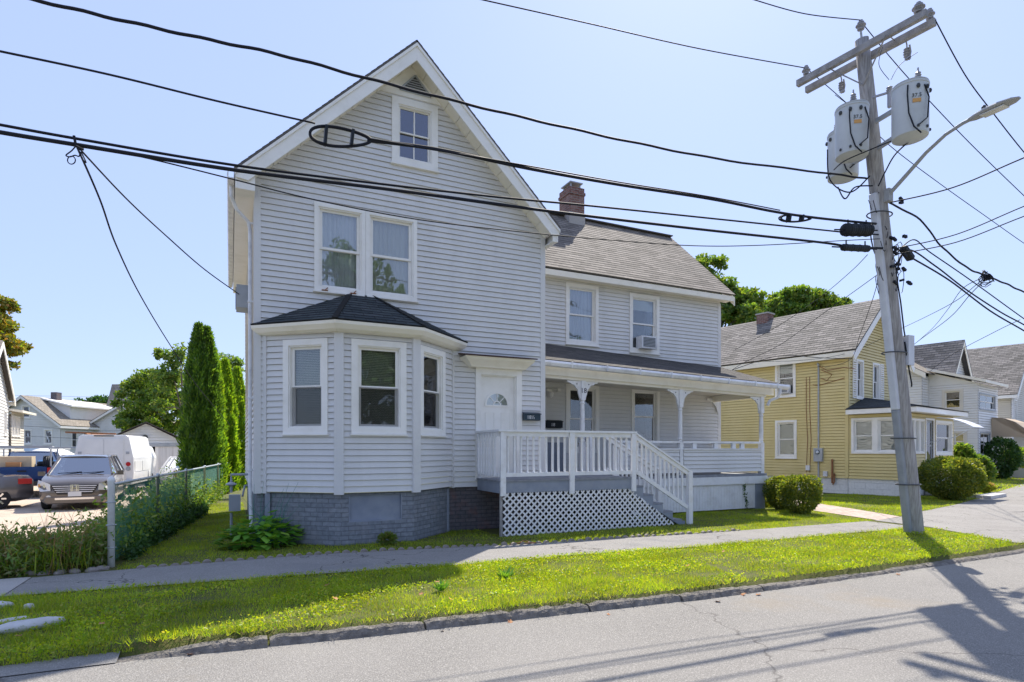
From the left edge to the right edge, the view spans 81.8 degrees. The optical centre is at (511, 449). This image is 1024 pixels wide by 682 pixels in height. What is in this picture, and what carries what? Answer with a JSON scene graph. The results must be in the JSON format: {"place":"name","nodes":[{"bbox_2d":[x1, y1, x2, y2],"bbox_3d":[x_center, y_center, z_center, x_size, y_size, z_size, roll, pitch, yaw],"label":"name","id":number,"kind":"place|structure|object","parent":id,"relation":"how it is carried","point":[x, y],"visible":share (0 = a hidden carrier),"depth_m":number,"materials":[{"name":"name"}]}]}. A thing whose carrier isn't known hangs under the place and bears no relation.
{"place":"outdoors","nodes":[
{"label":"outdoors","id":0,"kind":"place"},
{"bbox_2d":[0,456,35,466],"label":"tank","id":1,"kind":"object","parent":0,"point":[28,461],"visible":0.43,"depth_m":23.19,"materials":[{"name":"beige"}]},
{"bbox_2d":[158,456,180,488],"bbox_3d":[-15.111,1.105,27.400,1.786,1.595,4.220,0,0,-41],"label":"hatchback","id":2,"kind":"object","parent":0,"point":[170,462],"visible":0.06,"depth_m":26.46,"materials":[{"name":"white metal"}]},
{"bbox_2d":[0,547,749,665],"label":"grass","id":3,"kind":"structure","parent":0,"point":[561,587],"depth_m":6.15,"materials":[{"name":"green plant"}]},
{"bbox_2d":[4,521,902,595],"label":"sidewalk","id":4,"kind":"structure","parent":0,"point":[304,564],"depth_m":8.35,"materials":[{"name":"concrete"}]},
{"bbox_2d":[0,553,1023,681],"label":"road","id":5,"kind":"structure","parent":0,"point":[961,622],"depth_m":5.00,"materials":[{"name":"grey asphalt"}]},
{"bbox_2d":[0,651,119,676],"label":"driveway apron","id":6,"kind":"object","parent":5,"relation":"on","point":[61,663],"visible":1,"depth_m":4.54,"materials":[{"name":"concrete"}]},
{"bbox_2d":[109,548,1023,663],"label":"kerb","id":7,"kind":"structure","parent":5,"relation":"on","point":[261,641],"depth_m":5.72,"materials":[{"name":"concrete"}]},
{"bbox_2d":[0,473,1023,665],"bbox_3d":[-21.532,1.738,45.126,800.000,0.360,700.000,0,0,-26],"label":"ground","id":8,"kind":"structure","parent":0,"point":[141,647],"depth_m":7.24,"materials":[{"name":"green plant"}]},
{"bbox_2d":[0,577,30,595],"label":"concrete slab","id":9,"kind":"structure","parent":8,"relation":"on","point":[8,585],"depth_m":6.77,"materials":[{"name":"grey concrete"}]},
{"bbox_2d":[0,294,33,370],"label":"maple tree","id":10,"kind":"object","parent":8,"relation":"on","point":[14,347],"visible":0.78,"depth_m":35.74,"materials":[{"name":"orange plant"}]},
{"bbox_2d":[0,340,35,455],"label":"cream house","id":11,"kind":"structure","parent":8,"relation":"on","point":[12,429],"depth_m":30.40,"materials":[{"name":"white"}]},
{"bbox_2d":[0,616,65,633],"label":"rock","id":12,"kind":"object","parent":8,"relation":"on","point":[26,624],"visible":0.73,"depth_m":5.15,"materials":[{"name":"grey stone"}]},
{"bbox_2d":[0,500,101,575],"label":"dry stalks","id":13,"kind":"object","parent":8,"relation":"on","point":[54,538],"visible":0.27,"depth_m":7.52,"materials":[{"name":"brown plant"}]},
{"bbox_2d":[8,392,111,453],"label":"white gable house","id":14,"kind":"structure","parent":8,"relation":"on","point":[55,412],"depth_m":54.66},
{"bbox_2d":[0,506,136,578],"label":"weeds","id":15,"kind":"object","parent":8,"relation":"on","point":[25,546],"visible":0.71,"depth_m":7.53,"materials":[{"name":"green plant"}]},
{"bbox_2d":[0,482,153,536],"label":"parking lot","id":16,"kind":"structure","parent":8,"relation":"on","point":[27,510],"depth_m":17.50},
{"bbox_2d":[0,473,33,508],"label":"sedan","id":17,"kind":"object","parent":16,"relation":"on","point":[14,487],"visible":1,"depth_m":19.00,"materials":[{"name":"grey metal"}]},
{"bbox_2d":[0,446,75,485],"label":"pickup truck","id":18,"kind":"object","parent":16,"relation":"on","point":[32,472],"visible":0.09,"depth_m":23.20,"materials":[{"name":"blue metal"}]},
{"bbox_2d":[37,454,125,508],"bbox_3d":[-14.808,1.034,20.605,2.320,1.735,5.145,0,0,-29],"label":"suv","id":19,"kind":"object","parent":16,"relation":"on","point":[74,478],"visible":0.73,"depth_m":18.94,"materials":[{"name":"grey metal"}]},
{"bbox_2d":[65,431,156,492],"bbox_3d":[-18.112,0.575,26.823,2.676,2.655,5.600,0,0,-22],"label":"service van","id":20,"kind":"object","parent":16,"relation":"on","point":[136,455],"visible":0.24,"depth_m":24.82,"materials":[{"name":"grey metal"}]},
{"bbox_2d":[116,422,180,481],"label":"garage","id":21,"kind":"structure","parent":16,"relation":"on","point":[163,443],"depth_m":32.32,"materials":[{"name":"white"}]},
{"bbox_2d":[158,447,180,471],"bbox_3d":[-18.883,0.885,32.595,1.092,2.050,0.035,0,0,-35],"label":"garage door leaf","id":22,"kind":"structure","parent":21,"relation":"in","point":[164,453],"depth_m":32.44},
{"bbox_2d":[73,394,108,403],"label":"broadleaf tree","id":23,"kind":"object","parent":8,"relation":"on","point":[98,399],"visible":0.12,"depth_m":76.29,"materials":[{"name":"green plant"}]},
{"bbox_2d":[89,384,177,435],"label":"tan roofed house","id":24,"kind":"structure","parent":8,"relation":"on","point":[103,422],"depth_m":58.35,"materials":[{"name":"white"}]},
{"bbox_2d":[109,367,184,434],"bbox_3d":[-24.282,-1.762,40.364,7.916,7.775,4.701,0,0,23],"label":"broadleaf tree","id":25,"kind":"object","parent":8,"relation":"on","point":[142,387],"visible":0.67,"depth_m":39.53,"materials":[{"name":"green plant"}]},
{"bbox_2d":[69,466,230,561],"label":"weeds","id":26,"kind":"object","parent":8,"relation":"on","point":[216,491],"visible":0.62,"depth_m":10.43,"materials":[{"name":"green plant"}]},
{"bbox_2d":[106,463,223,566],"bbox_3d":[-7.572,1.005,14.154,0.123,1.290,13.563,0,0,-20],"label":"chain link fence","id":27,"kind":"object","parent":8,"relation":"on","point":[111,511],"visible":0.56,"depth_m":9.53,"materials":[{"name":"grey metal"}]},
{"bbox_2d":[147,342,245,413],"bbox_3d":[-17.733,-2.029,33.407,6.334,8.355,2.523,0,0,14],"label":"broadleaf tree","id":28,"kind":"object","parent":8,"relation":"on","point":[164,376],"visible":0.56,"depth_m":33.76,"materials":[{"name":"green plant"}]},
{"bbox_2d":[174,321,227,492],"bbox_3d":[-9.819,-1.233,18.706,1.537,5.667,1.446,0,0,-26],"label":"arborvitae","id":29,"kind":"object","parent":8,"relation":"on","point":[200,434],"visible":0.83,"depth_m":18.39,"materials":[{"name":"green plant"}]},
{"bbox_2d":[215,348,231,493],"bbox_3d":[-9.885,-0.916,19.609,1.098,5.032,1.084,0,0,-26],"label":"arborvitae","id":30,"kind":"object","parent":8,"relation":"on","point":[224,456],"visible":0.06,"depth_m":19.67,"materials":[{"name":"green plant"}]},
{"bbox_2d":[221,357,242,493],"bbox_3d":[-10.268,-0.870,21.204,1.172,4.941,1.142,0,0,-26],"label":"arborvitae","id":31,"kind":"object","parent":8,"relation":"on","point":[232,415],"visible":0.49,"depth_m":21.08,"materials":[{"name":"green plant"}]},
{"bbox_2d":[231,366,246,490],"bbox_3d":[-10.672,-0.841,22.989,1.306,4.882,1.227,0,0,-26],"label":"arborvitae","id":32,"kind":"object","parent":8,"relation":"on","point":[238,382],"visible":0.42,"depth_m":22.79,"materials":[{"name":"green plant"}]},
{"bbox_2d":[212,482,306,550],"bbox_3d":[-3.993,1.053,9.422,1.444,1.078,1.120,0,0,-26],"label":"hosta plant","id":33,"kind":"object","parent":8,"relation":"on","point":[240,535],"visible":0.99,"depth_m":9.27,"materials":[{"name":"green plant"}]},
{"bbox_2d":[376,531,397,545],"bbox_3d":[-2.021,1.458,9.584,0.401,0.289,0.327,0,0,-26],"label":"dry plant","id":34,"kind":"object","parent":8,"relation":"on","point":[392,538],"visible":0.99,"depth_m":9.54,"materials":[{"name":"green plant"}]},
{"bbox_2d":[227,40,789,545],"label":"grey house","id":35,"kind":"structure","parent":8,"relation":"on","point":[391,360],"depth_m":11.00,"materials":[{"name":"white wood"}]},
{"bbox_2d":[226,473,247,534],"bbox_3d":[-4.878,0.989,10.536,0.410,1.122,0.220,0,0,-26],"label":"gas meter","id":36,"kind":"object","parent":35,"relation":"attached to","point":[234,502],"visible":0.88,"depth_m":10.44,"materials":[{"name":"grey metal"}]},
{"bbox_2d":[235,284,247,312],"bbox_3d":[-5.193,-2.915,11.483,0.324,0.430,0.500,0,0,-26],"label":"air conditioner","id":37,"kind":"object","parent":35,"relation":"attached to","point":[241,300],"visible":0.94,"depth_m":11.25,"materials":[{"name":"grey metal"}]},
{"bbox_2d":[281,338,328,435],"bbox_3d":[-3.338,-1.007,9.739,0.874,1.565,0.845,0,0,-26],"label":"window","id":38,"kind":"structure","parent":35,"relation":"in","point":[305,361],"depth_m":9.68,"materials":[{"name":"white glass"}]},
{"bbox_2d":[313,201,366,296],"bbox_3d":[-3.083,-3.468,10.487,0.908,1.545,0.515,0,0,-26],"label":"window","id":39,"kind":"structure","parent":35,"relation":"in","point":[339,231],"depth_m":10.40,"materials":[{"name":"white glass"}]},
{"bbox_2d":[350,338,407,435],"bbox_3d":[-2.278,-1.007,9.930,0.948,1.565,0.515,0,0,-26],"label":"window","id":40,"kind":"structure","parent":35,"relation":"in","point":[378,368],"depth_m":9.84,"materials":[{"name":"white glass"}]},
{"bbox_2d":[366,211,418,302],"bbox_3d":[-2.264,-3.468,10.878,0.978,1.545,0.515,0,0,-26],"label":"window","id":41,"kind":"structure","parent":35,"relation":"in","point":[391,241],"depth_m":10.80,"materials":[{"name":"clear glass"}]},
{"bbox_2d":[390,95,439,173],"bbox_3d":[-1.872,-5.782,11.065,0.910,1.235,0.515,0,0,-26],"label":"window","id":42,"kind":"structure","parent":35,"relation":"in","point":[414,122],"depth_m":10.92,"materials":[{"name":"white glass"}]},
{"bbox_2d":[421,345,447,436],"bbox_3d":[-1.532,-1.007,10.563,0.910,1.565,0.889,0,0,-26],"label":"window","id":43,"kind":"structure","parent":35,"relation":"in","point":[433,361],"depth_m":10.64,"materials":[{"name":"clear glass"}]},
{"bbox_2d":[481,376,513,477],"bbox_3d":[-0.284,-0.425,11.649,0.720,2.010,0.108,0,0,-26],"label":"front door","id":44,"kind":"structure","parent":35,"relation":"in","point":[497,393],"depth_m":11.66,"materials":[{"name":"white wood"}]},
{"bbox_2d":[522,412,541,420],"bbox_3d":[0.396,-0.656,11.825,0.380,0.171,0.123,0,0,-26],"label":"mailbox","id":45,"kind":"object","parent":35,"relation":"attached to","point":[531,416],"visible":1,"depth_m":11.79,"materials":[{"name":"black metal"}]},
{"bbox_2d":[565,384,598,452],"bbox_3d":[1.725,-0.784,15.457,1.001,1.768,0.485,0,0,-26],"label":"window","id":46,"kind":"structure","parent":35,"relation":"in","point":[591,405],"depth_m":15.48,"materials":[{"name":"clear glass"}]},
{"bbox_2d":[565,282,599,346],"bbox_3d":[1.724,-3.458,15.440,1.030,1.585,0.515,0,0,-26],"label":"window","id":47,"kind":"structure","parent":35,"relation":"in","point":[580,302],"depth_m":15.39,"materials":[{"name":"clear glass"}]},
{"bbox_2d":[629,293,660,354],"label":"window","id":48,"kind":"structure","parent":35,"relation":"in","point":[643,321],"depth_m":16.29,"materials":[{"name":"clear glass"}]},
{"bbox_2d":[636,335,655,349],"bbox_3d":[3.647,-2.885,16.042,0.480,0.330,0.284,0,0,-26],"label":"air conditioner","id":49,"kind":"object","parent":35,"relation":"attached to","point":[646,342],"visible":1,"depth_m":15.93,"materials":[{"name":"white metal"}]},
{"bbox_2d":[631,389,660,446],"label":"window","id":50,"kind":"structure","parent":35,"relation":"in","point":[644,407],"depth_m":16.46,"materials":[{"name":"clear glass"}]},
{"bbox_2d":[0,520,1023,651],"bbox_3d":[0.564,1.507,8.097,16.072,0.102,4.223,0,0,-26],"label":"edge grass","id":51,"kind":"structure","parent":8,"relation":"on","point":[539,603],"depth_m":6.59,"materials":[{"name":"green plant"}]},
{"bbox_2d":[475,429,692,536],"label":"entry deck","id":52,"kind":"structure","parent":8,"relation":"on","point":[628,492],"depth_m":11.25,"materials":[{"name":"white wood"}]},
{"bbox_2d":[695,252,767,326],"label":"broadleaf tree","id":53,"kind":"object","parent":8,"relation":"on","point":[748,306],"visible":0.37,"depth_m":40.54,"materials":[{"name":"green plant"}]},
{"bbox_2d":[762,475,794,509],"bbox_3d":[6.923,1.135,15.227,0.736,0.982,0.827,0,0,-26],"label":"shrub","id":54,"kind":"object","parent":8,"relation":"on","point":[769,491],"visible":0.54,"depth_m":15.16,"materials":[{"name":"green plant"}]},
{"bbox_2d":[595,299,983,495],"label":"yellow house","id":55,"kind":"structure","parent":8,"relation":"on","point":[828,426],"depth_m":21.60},
{"bbox_2d":[775,364,795,397],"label":"window","id":56,"kind":"structure","parent":55,"relation":"in","point":[786,374],"depth_m":22.56,"materials":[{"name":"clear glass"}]},
{"bbox_2d":[774,420,796,458],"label":"window","id":57,"kind":"structure","parent":55,"relation":"in","point":[787,432],"depth_m":22.42,"materials":[{"name":"clear glass"}]},
{"bbox_2d":[856,359,863,399],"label":"window","id":58,"kind":"structure","parent":55,"relation":"in","point":[860,363],"depth_m":21.27,"materials":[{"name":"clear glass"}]},
{"bbox_2d":[851,417,874,453],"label":"window","id":59,"kind":"structure","parent":55,"relation":"in","point":[862,429],"depth_m":20.30,"materials":[{"name":"clear glass"}]},
{"bbox_2d":[872,363,879,398],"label":"window","id":60,"kind":"structure","parent":55,"relation":"in","point":[876,367],"depth_m":22.15,"materials":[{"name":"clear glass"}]},
{"bbox_2d":[875,417,894,453],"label":"window","id":61,"kind":"structure","parent":55,"relation":"in","point":[883,425],"depth_m":19.79,"materials":[{"name":"clear glass"}]},
{"bbox_2d":[915,418,919,453],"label":"window","id":62,"kind":"structure","parent":55,"relation":"in","point":[917,421],"depth_m":19.79,"materials":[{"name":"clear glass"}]},
{"bbox_2d":[920,419,924,453],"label":"window","id":63,"kind":"structure","parent":55,"relation":"in","point":[922,421],"depth_m":20.07,"materials":[{"name":"clear glass"}]},
{"bbox_2d":[927,420,931,462],"bbox_3d":[14.340,-0.005,20.592,0.700,1.990,0.300,0,0,-38],"label":"porch door","id":64,"kind":"structure","parent":55,"relation":"in","point":[929,423],"depth_m":20.56,"materials":[{"name":"metal"}]},
{"bbox_2d":[932,420,952,455],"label":"window","id":65,"kind":"structure","parent":55,"relation":"in","point":[943,429],"depth_m":21.50,"materials":[{"name":"clear glass"}]},
{"bbox_2d":[775,474,822,513],"bbox_3d":[6.982,1.111,14.298,0.983,1.086,0.968,0,0,-26],"label":"shrub","id":66,"kind":"object","parent":8,"relation":"on","point":[805,506],"visible":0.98,"depth_m":14.10,"materials":[{"name":"green plant"}]},
{"bbox_2d":[762,283,853,317],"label":"broadleaf tree","id":67,"kind":"object","parent":8,"relation":"on","point":[791,300],"visible":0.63,"depth_m":54.53,"materials":[{"name":"green plant"}]},
{"bbox_2d":[656,526,1012,576],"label":"grass","id":68,"kind":"structure","parent":8,"relation":"on","point":[827,555],"depth_m":8.96,"materials":[{"name":"green plant"}]},
{"bbox_2d":[799,500,899,519],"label":"concrete path","id":69,"kind":"structure","parent":8,"relation":"on","point":[849,511],"depth_m":14.45,"materials":[{"name":"grey concrete"}]},
{"bbox_2d":[796,1,935,533],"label":"utility pole","id":70,"kind":"object","parent":8,"relation":"on","point":[899,351],"visible":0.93,"depth_m":10.60,"materials":[{"name":"grey wood"}]},
{"bbox_2d":[0,123,878,234],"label":"cable","id":71,"kind":"object","parent":70,"relation":"attached to","point":[218,162],"visible":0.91,"depth_m":6.58,"materials":[{"name":"black plastic"}]},
{"bbox_2d":[834,219,877,236],"bbox_3d":[5.924,-3.804,10.162,1.137,0.358,0.227,0,0,-26],"label":"splice closure","id":72,"kind":"object","parent":71,"relation":"attached to","point":[847,229],"visible":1,"depth_m":10.07,"materials":[{"name":"grey plastic"}]},
{"bbox_2d":[367,137,876,224],"bbox_3d":[2.397,-3.699,8.474,8.875,0.564,0.049,0,0,-26],"label":"cable","id":73,"kind":"object","parent":72,"relation":"attached to","point":[590,178],"visible":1,"depth_m":7.88,"materials":[{"name":"black plastic"}]},
{"bbox_2d":[309,124,371,147],"bbox_3d":[-1.865,-3.400,6.450,0.675,0.253,0.094,0,0,-26],"label":"cable loop","id":74,"kind":"object","parent":73,"relation":"hanging from","point":[326,144],"visible":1,"depth_m":6.43,"materials":[{"name":"black rubber"}]},
{"bbox_2d":[0,50,314,123],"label":"cable","id":75,"kind":"object","parent":74,"relation":"attached to","point":[122,77],"visible":1,"depth_m":5.67,"materials":[{"name":"black plastic"}]},
{"bbox_2d":[0,130,881,248],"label":"cable","id":76,"kind":"object","parent":70,"relation":"attached to","point":[87,146],"visible":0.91,"depth_m":6.54,"materials":[{"name":"black plastic"}]},
{"bbox_2d":[76,147,229,424],"bbox_3d":[-6.913,-1.809,12.574,0.394,1.989,15.436,0,0,-21],"label":"service drop","id":77,"kind":"object","parent":76,"relation":"attached to","point":[91,179],"visible":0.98,"depth_m":7.65,"materials":[{"name":"black rubber"}]},
{"bbox_2d":[79,149,238,293],"bbox_3d":[-4.681,-2.873,8.381,0.177,0.170,6.064,0,0,-11],"label":"service drop","id":78,"kind":"object","parent":76,"relation":"attached to","point":[102,173],"visible":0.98,"depth_m":7.18,"materials":[{"name":"black rubber"}]},
{"bbox_2d":[832,240,876,251],"bbox_3d":[5.870,-3.478,10.114,1.172,0.247,0.125,0,0,-26],"label":"splice closure","id":79,"kind":"object","parent":76,"relation":"attached to","point":[855,247],"visible":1,"depth_m":10.05,"materials":[{"name":"grey plastic"}]},
{"bbox_2d":[30,0,866,178],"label":"cable","id":80,"kind":"object","parent":70,"relation":"attached to","point":[61,6],"visible":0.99,"depth_m":6.72,"materials":[{"name":"black plastic"}]},
{"bbox_2d":[145,158,879,246],"bbox_3d":[1.321,-3.202,8.010,11.560,1.087,0.014,0,0,-26],"label":"cable","id":81,"kind":"object","parent":70,"relation":"attached to","point":[468,225],"visible":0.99,"depth_m":7.04,"materials":[{"name":"black plastic"}]},
{"bbox_2d":[482,0,804,67],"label":"wire","id":82,"kind":"object","parent":70,"relation":"attached to","point":[635,34],"visible":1,"depth_m":9.36,"materials":[{"name":"black"}]},
{"bbox_2d":[825,125,865,183],"bbox_3d":[6.358,-5.657,11.033,0.559,1.186,0.996,0,0,-26],"label":"transformer","id":83,"kind":"object","parent":70,"relation":"attached to","point":[851,169],"visible":0.3,"depth_m":11.12,"materials":[{"name":"grey metal"}]},
{"bbox_2d":[834,89,869,163],"bbox_3d":[6.051,-5.657,10.345,0.710,1.186,0.577,0,0,13],"label":"transformer","id":84,"kind":"object","parent":70,"relation":"attached to","point":[852,118],"visible":1,"depth_m":10.19,"materials":[{"name":"grey metal"}]},
{"bbox_2d":[875,67,931,149],"bbox_3d":[6.468,-5.657,9.958,0.567,1.186,1.071,0,0,-26],"label":"transformer","id":85,"kind":"object","parent":70,"relation":"attached to","point":[908,111],"visible":1,"depth_m":9.59,"materials":[{"name":"grey metal"}]},
{"bbox_2d":[810,71,1023,242],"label":"wire","id":86,"kind":"object","parent":70,"relation":"attached to","point":[930,176],"visible":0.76,"depth_m":13.07,"materials":[{"name":"black"}]},
{"bbox_2d":[859,20,1023,195],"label":"wire","id":87,"kind":"object","parent":70,"relation":"attached to","point":[944,116],"visible":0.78,"depth_m":11.74,"materials":[{"name":"black"}]},
{"bbox_2d":[884,96,1020,202],"bbox_3d":[7.056,-4.845,9.616,0.260,0.930,2.000,0,0,-26],"label":"street lamp","id":88,"kind":"object","parent":70,"relation":"attached to","point":[985,111],"visible":1,"depth_m":9.35,"materials":[{"name":"grey metal"}]},
{"bbox_2d":[889,203,1023,292],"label":"cable","id":89,"kind":"object","parent":70,"relation":"attached to","point":[937,242],"visible":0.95,"depth_m":11.58,"materials":[{"name":"black plastic"}]},
{"bbox_2d":[890,157,1023,202],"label":"cable","id":90,"kind":"object","parent":70,"relation":"attached to","point":[960,184],"visible":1,"depth_m":9.83,"materials":[{"name":"black plastic"}]},
{"bbox_2d":[894,239,1023,318],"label":"cable","id":91,"kind":"object","parent":70,"relation":"attached to","point":[962,274],"visible":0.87,"depth_m":11.83,"materials":[{"name":"black plastic"}]},
{"bbox_2d":[896,256,1023,330],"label":"cable","id":92,"kind":"object","parent":70,"relation":"attached to","point":[952,282],"visible":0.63,"depth_m":11.87,"materials":[{"name":"black plastic"}]},
{"bbox_2d":[896,249,1023,324],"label":"cable","id":93,"kind":"object","parent":70,"relation":"attached to","point":[930,262],"visible":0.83,"depth_m":11.82,"materials":[{"name":"black plastic"}]},
{"bbox_2d":[935,20,1023,152],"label":"wire","id":94,"kind":"object","parent":70,"relation":"attached to","point":[973,86],"visible":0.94,"depth_m":10.04,"materials":[{"name":"black metal"}]},
{"bbox_2d":[807,493,975,515],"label":"grass","id":95,"kind":"structure","parent":8,"relation":"on","point":[892,506],"depth_m":17.23,"materials":[{"name":"green plant"}]},
{"bbox_2d":[917,455,988,500],"bbox_3d":[13.510,0.920,18.106,1.899,1.515,1.764,0,0,-26],"label":"shrub","id":96,"kind":"object","parent":8,"relation":"on","point":[971,481],"visible":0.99,"depth_m":17.72,"materials":[{"name":"green plant"}]},
{"bbox_2d":[907,340,1023,477],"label":"white house","id":97,"kind":"structure","parent":8,"relation":"on","point":[948,383],"depth_m":31.76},
{"bbox_2d":[942,388,963,410],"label":"window","id":98,"kind":"structure","parent":97,"relation":"in","point":[952,399],"depth_m":31.56,"materials":[{"name":"beige"}]},
{"bbox_2d":[978,392,996,411],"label":"window","id":99,"kind":"structure","parent":97,"relation":"in","point":[985,401],"depth_m":31.71,"materials":[{"name":"grey metal"}]},
{"bbox_2d":[953,442,980,477],"bbox_3d":[17.150,0.724,22.483,1.124,2.027,1.164,0,0,-26],"label":"shrub","id":100,"kind":"object","parent":8,"relation":"on","point":[962,449],"visible":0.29,"depth_m":22.26,"materials":[{"name":"green plant"}]},
{"bbox_2d":[977,453,997,481],"bbox_3d":[19.640,0.944,24.958,1.527,1.571,1.518,0,0,-26],"label":"shrub","id":101,"kind":"object","parent":8,"relation":"on","point":[992,471],"visible":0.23,"depth_m":24.48,"materials":[{"name":"green plant"}]},
{"bbox_2d":[967,343,1023,447],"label":"grey roofed house","id":102,"kind":"structure","parent":8,"relation":"on","point":[1003,364],"depth_m":40.76,"materials":[{"name":"beige"}]},
{"bbox_2d":[976,477,1023,493],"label":"grass","id":103,"kind":"structure","parent":8,"relation":"on","point":[1006,481],"depth_m":27.17,"materials":[{"name":"green plant"}]},
{"bbox_2d":[983,436,1023,478],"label":"shrub","id":104,"kind":"object","parent":8,"relation":"on","point":[1005,469],"visible":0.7,"depth_m":30.61,"materials":[{"name":"green plant"}]},
{"bbox_2d":[0,0,1023,418],"label":"sky","id":105,"kind":"structure","parent":0,"point":[85,320],"materials":[{"name":"blue"}]},
{"bbox_2d":[875,484,1023,542],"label":"driveway","id":106,"kind":"structure","parent":0,"point":[1001,517],"depth_m":13.41,"materials":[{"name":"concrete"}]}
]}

